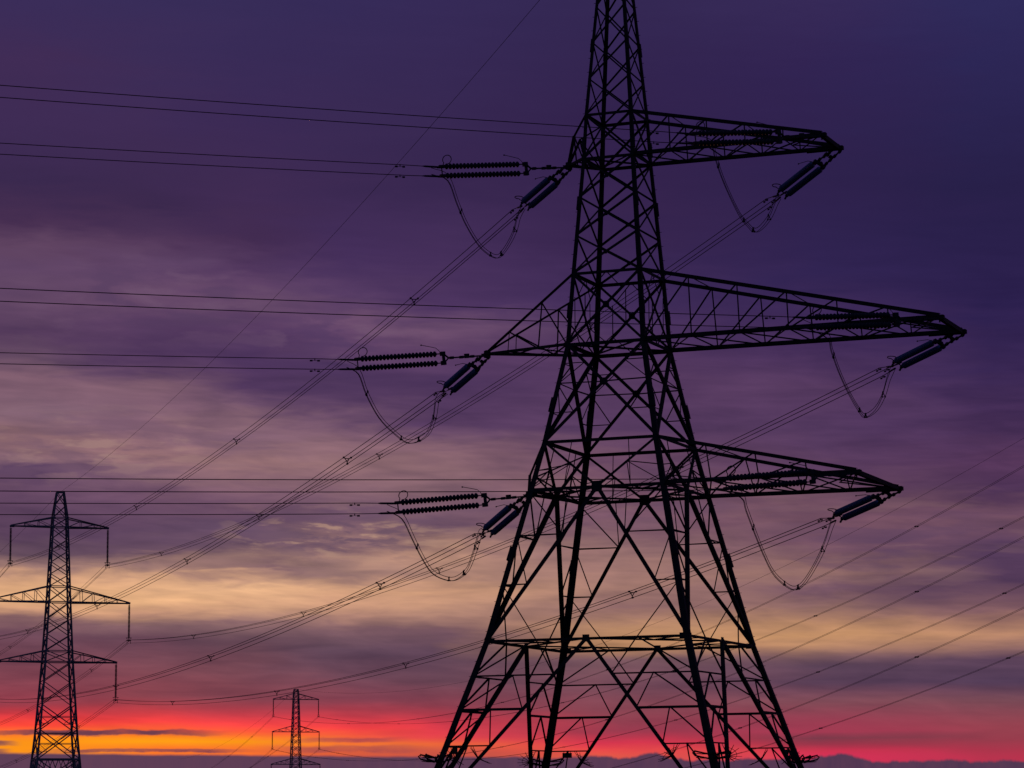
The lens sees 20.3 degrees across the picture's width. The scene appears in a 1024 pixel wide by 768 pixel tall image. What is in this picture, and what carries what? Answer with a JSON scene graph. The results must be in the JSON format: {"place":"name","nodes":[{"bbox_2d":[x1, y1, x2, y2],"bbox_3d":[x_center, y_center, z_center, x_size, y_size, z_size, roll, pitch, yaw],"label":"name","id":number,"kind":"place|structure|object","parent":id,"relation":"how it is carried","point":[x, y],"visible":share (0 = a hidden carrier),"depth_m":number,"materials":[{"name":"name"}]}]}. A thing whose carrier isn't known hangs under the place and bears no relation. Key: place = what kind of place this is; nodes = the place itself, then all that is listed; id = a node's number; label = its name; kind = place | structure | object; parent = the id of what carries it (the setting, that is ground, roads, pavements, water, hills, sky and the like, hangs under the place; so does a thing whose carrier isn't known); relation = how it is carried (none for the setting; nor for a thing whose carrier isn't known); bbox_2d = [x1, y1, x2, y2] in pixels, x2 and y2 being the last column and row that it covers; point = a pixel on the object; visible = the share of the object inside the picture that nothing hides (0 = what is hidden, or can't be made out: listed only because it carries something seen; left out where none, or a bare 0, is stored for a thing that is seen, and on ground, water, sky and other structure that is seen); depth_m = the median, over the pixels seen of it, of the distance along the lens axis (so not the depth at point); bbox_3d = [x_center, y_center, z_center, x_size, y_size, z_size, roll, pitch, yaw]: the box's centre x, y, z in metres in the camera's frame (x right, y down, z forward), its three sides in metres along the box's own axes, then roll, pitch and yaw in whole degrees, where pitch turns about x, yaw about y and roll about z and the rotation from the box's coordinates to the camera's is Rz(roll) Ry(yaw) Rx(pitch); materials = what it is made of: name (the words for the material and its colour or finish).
{"place":"outdoors","nodes":[
{"label":"outdoors","id":0,"kind":"place"},
{"bbox_2d":[0,0,1023,767],"label":"sky","id":1,"kind":"structure","parent":0,"point":[921,207],"materials":[{"name":"purple"}]},
{"label":"ground","id":2,"kind":"structure","parent":0,"visible":0},
{"bbox_2d":[0,492,130,767],"bbox_3d":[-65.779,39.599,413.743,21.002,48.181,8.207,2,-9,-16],"label":"transmission tower","id":3,"kind":"structure","parent":2,"relation":"on","point":[76,762],"depth_m":414.40,"materials":[{"name":"grey metal"}]},
{"bbox_2d":[8,528,12,565],"bbox_3d":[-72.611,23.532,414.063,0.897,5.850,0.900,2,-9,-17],"label":"suspension insulator","id":4,"kind":"object","parent":3,"relation":"hanging from","point":[10,549],"visible":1,"depth_m":413.92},
{"bbox_2d":[105,530,109,568],"bbox_3d":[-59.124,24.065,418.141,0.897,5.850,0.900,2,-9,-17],"label":"suspension insulator","id":5,"kind":"object","parent":3,"relation":"hanging from","point":[107,552],"visible":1,"depth_m":417.98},
{"bbox_2d":[0,566,107,653],"bbox_3d":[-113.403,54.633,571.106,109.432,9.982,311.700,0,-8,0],"label":"receding cables","id":6,"kind":"object","parent":5,"relation":"hanging from","point":[54,611],"visible":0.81,"depth_m":456.72,"materials":[{"name":"metal"}]},
{"bbox_2d":[106,191,786,567],"bbox_3d":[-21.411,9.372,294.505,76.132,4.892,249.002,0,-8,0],"label":"conductor bundle","id":7,"kind":"object","parent":6,"relation":"attached to","point":[778,197],"visible":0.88,"depth_m":229.08,"materials":[{"name":"metal"}]},
{"bbox_2d":[113,665,118,702],"bbox_3d":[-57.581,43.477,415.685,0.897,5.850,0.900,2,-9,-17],"label":"suspension insulator","id":8,"kind":"object","parent":3,"relation":"hanging from","point":[115,696],"visible":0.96,"depth_m":415.54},
{"bbox_2d":[1,700,114,767],"bbox_3d":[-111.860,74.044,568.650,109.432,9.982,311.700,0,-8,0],"label":"receding cables","id":9,"kind":"object","parent":8,"relation":"hanging from","point":[59,736],"visible":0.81,"depth_m":455.11,"materials":[{"name":"metal"}]},
{"bbox_2d":[114,514,842,704],"bbox_3d":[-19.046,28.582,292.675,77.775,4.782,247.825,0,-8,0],"label":"conductor bundle","id":10,"kind":"object","parent":9,"relation":"attached to","point":[819,521],"visible":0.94,"depth_m":224.39,"materials":[{"name":"metal"}]},
{"bbox_2d":[715,480,835,589],"bbox_3d":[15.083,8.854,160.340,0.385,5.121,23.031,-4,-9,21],"label":"jumper loop","id":11,"kind":"object","parent":10,"relation":"hanging from","point":[785,585],"visible":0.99,"depth_m":158.77,"materials":[{"name":"metal"}]},
{"bbox_2d":[126,604,130,643],"bbox_3d":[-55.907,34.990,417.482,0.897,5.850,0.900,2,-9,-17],"label":"suspension insulator","id":12,"kind":"object","parent":3,"relation":"hanging from","point":[129,608],"visible":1,"depth_m":417.35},
{"bbox_2d":[1,642,127,724],"bbox_3d":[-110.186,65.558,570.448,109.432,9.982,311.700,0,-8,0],"label":"receding cables","id":13,"kind":"object","parent":12,"relation":"hanging from","point":[68,686],"visible":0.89,"depth_m":453.84,"materials":[{"name":"metal"}]},
{"bbox_2d":[140,362,901,642],"bbox_3d":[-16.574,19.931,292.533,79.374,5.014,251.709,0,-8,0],"label":"conductor bundle","id":14,"kind":"object","parent":13,"relation":"attached to","point":[882,376],"visible":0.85,"depth_m":223.19,"materials":[{"name":"metal"}]},
{"bbox_2d":[271,689,320,767],"bbox_3d":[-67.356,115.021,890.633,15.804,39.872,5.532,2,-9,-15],"label":"transmission tower","id":15,"kind":"structure","parent":2,"relation":"on","point":[292,764],"depth_m":891.68,"materials":[{"name":"grey metal"}]},
{"bbox_2d":[298,439,1021,692],"bbox_3d":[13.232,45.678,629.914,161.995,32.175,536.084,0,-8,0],"label":"earth wire","id":16,"kind":"object","parent":15,"relation":"attached to","point":[754,580],"visible":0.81,"depth_m":505.85,"materials":[{"name":"metal"}]},
{"bbox_3d":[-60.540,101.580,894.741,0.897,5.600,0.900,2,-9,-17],"label":"suspension insulator","id":17,"kind":"object","parent":15,"relation":"hanging from","visible":0},
{"bbox_2d":[322,516,1023,723],"bbox_3d":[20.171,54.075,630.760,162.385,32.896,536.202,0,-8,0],"label":"line cables","id":18,"kind":"object","parent":17,"relation":"attached to","point":[733,649],"visible":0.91,"depth_m":528.93,"materials":[{"name":"metal"}]},
{"bbox_3d":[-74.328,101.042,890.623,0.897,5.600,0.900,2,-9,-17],"label":"suspension insulator","id":19,"kind":"object","parent":15,"relation":"hanging from","visible":0},
{"bbox_2d":[277,465,1023,723],"bbox_3d":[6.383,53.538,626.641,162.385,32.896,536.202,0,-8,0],"label":"line cables","id":20,"kind":"object","parent":19,"relation":"attached to","point":[729,619],"visible":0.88,"depth_m":496.41,"materials":[{"name":"metal"}]},
{"bbox_3d":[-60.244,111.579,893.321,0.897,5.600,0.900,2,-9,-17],"label":"suspension insulator","id":21,"kind":"object","parent":15,"relation":"hanging from","visible":0},
{"bbox_2d":[319,584,1022,760],"bbox_3d":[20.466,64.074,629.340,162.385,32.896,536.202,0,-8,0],"label":"line cables","id":22,"kind":"object","parent":21,"relation":"attached to","point":[749,696],"visible":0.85,"depth_m":526.90,"materials":[{"name":"metal"}]},
{"bbox_3d":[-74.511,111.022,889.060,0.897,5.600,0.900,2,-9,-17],"label":"suspension insulator","id":23,"kind":"object","parent":15,"relation":"hanging from","visible":0},
{"bbox_2d":[272,536,1023,760],"bbox_3d":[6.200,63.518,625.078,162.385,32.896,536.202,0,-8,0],"label":"line cables","id":24,"kind":"object","parent":23,"relation":"attached to","point":[736,672],"visible":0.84,"depth_m":492.91,"materials":[{"name":"metal"}]},
{"bbox_3d":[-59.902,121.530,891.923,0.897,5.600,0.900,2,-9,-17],"label":"suspension insulator","id":25,"kind":"object","parent":15,"relation":"hanging from","visible":0},
{"bbox_2d":[685,651,1022,767],"bbox_3d":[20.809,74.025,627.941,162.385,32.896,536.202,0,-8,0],"label":"line cables","id":26,"kind":"object","parent":25,"relation":"attached to","point":[887,704],"visible":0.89,"depth_m":483.68,"materials":[{"name":"metal"}]},
{"bbox_3d":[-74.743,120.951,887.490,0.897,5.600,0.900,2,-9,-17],"label":"suspension insulator","id":27,"kind":"object","parent":15,"relation":"hanging from","visible":0},
{"bbox_2d":[613,607,1023,767],"bbox_3d":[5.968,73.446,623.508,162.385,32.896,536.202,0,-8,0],"label":"line cables","id":28,"kind":"object","parent":27,"relation":"attached to","point":[843,688],"visible":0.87,"depth_m":460.23,"materials":[{"name":"metal"}]},
{"bbox_2d":[418,0,966,767],"bbox_3d":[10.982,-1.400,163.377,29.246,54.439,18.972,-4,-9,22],"label":"transmission tower","id":29,"kind":"structure","parent":2,"relation":"on","point":[790,754],"depth_m":164.32,"materials":[{"name":"metal"}]},
{"bbox_2d":[62,0,539,490],"bbox_3d":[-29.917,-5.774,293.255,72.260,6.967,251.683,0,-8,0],"label":"earth wire","id":30,"kind":"object","parent":29,"relation":"attached to","point":[342,224],"visible":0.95,"depth_m":234.70,"materials":[{"name":"metal"}]},
{"bbox_2d":[354,345,484,370],"bbox_3d":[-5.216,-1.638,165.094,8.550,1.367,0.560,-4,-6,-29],"label":"tension insulator","id":31,"kind":"object","parent":29,"relation":"attached to","point":[384,357],"visible":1,"depth_m":164.44,"materials":[{"name":"brown ceramic"}]},
{"bbox_2d":[0,352,354,371],"bbox_3d":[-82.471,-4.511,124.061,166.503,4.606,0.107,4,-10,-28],"label":"conductor bundle","id":32,"kind":"object","parent":31,"relation":"attached to","point":[311,370],"visible":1,"depth_m":158.39,"materials":[{"name":"metal"}]},
{"bbox_2d":[394,486,526,514],"bbox_3d":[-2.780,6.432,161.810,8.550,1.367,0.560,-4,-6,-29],"label":"tension insulator","id":33,"kind":"object","parent":29,"relation":"attached to","point":[440,508],"visible":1,"depth_m":161.16,"materials":[{"name":"brown ceramic"}]},
{"bbox_2d":[0,502,395,516],"bbox_3d":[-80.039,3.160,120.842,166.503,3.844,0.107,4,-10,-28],"label":"conductor bundle","id":34,"kind":"object","parent":33,"relation":"attached to","point":[392,503],"visible":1,"depth_m":154.18,"materials":[{"name":"metal"}]},
{"bbox_2d":[387,504,484,580],"bbox_3d":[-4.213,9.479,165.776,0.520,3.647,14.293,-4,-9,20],"label":"jumper loop","id":35,"kind":"object","parent":34,"relation":"hanging from","point":[464,573],"visible":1,"depth_m":165.25,"materials":[{"name":"metal"}]},
{"bbox_2d":[437,357,489,394],"bbox_3d":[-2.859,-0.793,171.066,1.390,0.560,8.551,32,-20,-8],"label":"tension insulator","id":36,"kind":"object","parent":29,"relation":"attached to","point":[464,380],"visible":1,"depth_m":171.54,"materials":[{"name":"black ceramic"}]},
{"bbox_2d":[438,154,566,178],"bbox_3d":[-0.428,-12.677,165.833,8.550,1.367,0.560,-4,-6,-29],"label":"tension insulator","id":37,"kind":"object","parent":29,"relation":"attached to","point":[525,165],"visible":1,"depth_m":165.19,"materials":[{"name":"brown ceramic"}]},
{"bbox_2d":[0,143,439,177],"bbox_3d":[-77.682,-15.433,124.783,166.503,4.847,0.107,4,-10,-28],"label":"conductor bundle","id":38,"kind":"object","parent":37,"relation":"attached to","point":[403,176],"visible":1,"depth_m":157.85,"materials":[{"name":"metal"}]},
{"bbox_2d":[476,497,531,537],"bbox_3d":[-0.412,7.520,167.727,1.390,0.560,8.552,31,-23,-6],"label":"tension insulator","id":39,"kind":"object","parent":29,"relation":"attached to","point":[500,515],"visible":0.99,"depth_m":168.29,"materials":[{"name":"black ceramic"}]},
{"bbox_2d":[514,168,571,210],"bbox_3d":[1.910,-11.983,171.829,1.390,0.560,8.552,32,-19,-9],"label":"tension insulator","id":40,"kind":"object","parent":29,"relation":"attached to","point":[540,197],"visible":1,"depth_m":172.26,"materials":[{"name":"black ceramic"}]},
{"bbox_2d":[692,121,820,145],"bbox_3d":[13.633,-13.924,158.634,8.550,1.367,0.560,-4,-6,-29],"label":"tension insulator","id":41,"kind":"object","parent":29,"relation":"attached to","point":[733,142],"visible":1,"depth_m":157.98,"materials":[{"name":"brown ceramic"}]},
{"bbox_2d":[0,85,692,144],"bbox_3d":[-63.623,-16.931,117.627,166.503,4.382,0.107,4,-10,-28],"label":"conductor bundle","id":42,"kind":"object","parent":41,"relation":"attached to","point":[687,143],"visible":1,"depth_m":147.04,"materials":[{"name":"metal"}]},
{"bbox_2d":[685,135,780,232],"bbox_3d":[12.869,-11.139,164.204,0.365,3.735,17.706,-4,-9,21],"label":"jumper loop","id":43,"kind":"object","parent":41,"relation":"hanging from","point":[743,218],"visible":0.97,"depth_m":163.56,"materials":[{"name":"metal"}]},
{"bbox_2d":[722,462,855,490],"bbox_3d":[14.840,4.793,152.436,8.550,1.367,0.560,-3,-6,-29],"label":"tension insulator","id":44,"kind":"object","parent":29,"relation":"attached to","point":[770,474],"visible":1,"depth_m":151.79,"materials":[{"name":"brown ceramic"}]},
{"bbox_2d":[0,478,723,492],"bbox_3d":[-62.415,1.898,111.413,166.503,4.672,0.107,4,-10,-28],"label":"conductor bundle","id":45,"kind":"object","parent":44,"relation":"attached to","point":[716,489],"visible":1,"depth_m":141.63,"materials":[{"name":"metal"}]},
{"bbox_2d":[772,148,841,199],"bbox_3d":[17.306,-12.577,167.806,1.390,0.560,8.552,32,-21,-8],"label":"tension insulator","id":46,"kind":"object","parent":29,"relation":"attached to","point":[805,180],"visible":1,"depth_m":168.28,"materials":[{"name":"black ceramic"}]},
{"bbox_2d":[827,491,900,522],"bbox_3d":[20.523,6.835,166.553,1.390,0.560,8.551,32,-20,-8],"label":"tension insulator","id":47,"kind":"object","parent":29,"relation":"attached to","point":[878,501],"visible":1,"depth_m":167.17,"materials":[{"name":"black ceramic"}]},
{"bbox_2d":[808,304,938,330],"bbox_3d":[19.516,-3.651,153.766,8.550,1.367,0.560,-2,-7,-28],"label":"tension insulator","id":48,"kind":"object","parent":29,"relation":"attached to","point":[846,326],"visible":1,"depth_m":153.12,"materials":[{"name":"brown ceramic"}]},
{"bbox_2d":[0,288,809,330],"bbox_3d":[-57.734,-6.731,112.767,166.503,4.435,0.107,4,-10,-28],"label":"conductor bundle","id":49,"kind":"object","parent":48,"relation":"attached to","point":[800,317],"visible":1,"depth_m":140.49,"materials":[{"name":"metal"}]},
{"bbox_2d":[802,319,894,417],"bbox_3d":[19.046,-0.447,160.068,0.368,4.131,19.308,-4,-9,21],"label":"jumper loop","id":50,"kind":"object","parent":49,"relation":"hanging from","point":[834,358],"visible":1,"depth_m":159.03,"materials":[{"name":"metal"}]},
{"bbox_2d":[887,334,964,370],"bbox_3d":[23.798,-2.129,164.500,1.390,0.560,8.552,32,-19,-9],"label":"tension insulator","id":51,"kind":"object","parent":29,"relation":"attached to","point":[940,346],"visible":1,"depth_m":165.09,"materials":[{"name":"black ceramic"}]},
{"bbox_3d":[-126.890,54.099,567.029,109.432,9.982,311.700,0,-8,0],"label":"receding cables","id":52,"kind":"object","parent":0,"visible":0},
{"bbox_2d":[9,202,529,565],"bbox_3d":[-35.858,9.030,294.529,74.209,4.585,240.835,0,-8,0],"label":"conductor bundle","id":53,"kind":"object","parent":52,"relation":"attached to","point":[512,210],"visible":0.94,"depth_m":222.18,"materials":[{"name":"metal"}]},
{"bbox_2d":[431,168,525,257],"bbox_3d":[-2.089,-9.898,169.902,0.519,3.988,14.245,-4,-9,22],"label":"jumper loop","id":54,"kind":"object","parent":53,"relation":"hanging from","point":[500,253],"visible":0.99,"depth_m":169.77,"materials":[{"name":"metal"}]},
{"bbox_3d":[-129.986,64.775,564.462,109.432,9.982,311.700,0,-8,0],"label":"receding cables","id":55,"kind":"object","parent":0,"visible":0},
{"bbox_2d":[0,387,451,638],"bbox_3d":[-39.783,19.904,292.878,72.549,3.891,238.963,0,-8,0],"label":"conductor bundle","id":56,"kind":"object","parent":55,"relation":"attached to","point":[443,394],"visible":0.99,"depth_m":222.73,"materials":[{"name":"metal"}]},
{"bbox_2d":[346,361,447,443],"bbox_3d":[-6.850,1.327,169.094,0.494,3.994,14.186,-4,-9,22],"label":"jumper loop","id":57,"kind":"object","parent":56,"relation":"hanging from","point":[401,439],"visible":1,"depth_m":168.87,"materials":[{"name":"metal"}]},
{"bbox_3d":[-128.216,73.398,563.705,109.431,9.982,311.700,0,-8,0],"label":"receding cables","id":58,"kind":"object","parent":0,"visible":0},
{"bbox_2d":[3,529,491,702],"bbox_3d":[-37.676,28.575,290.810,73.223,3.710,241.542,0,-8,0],"label":"conductor bundle","id":59,"kind":"object","parent":58,"relation":"attached to","point":[472,535],"visible":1,"depth_m":220.02,"materials":[{"name":"metal"}]}
]}

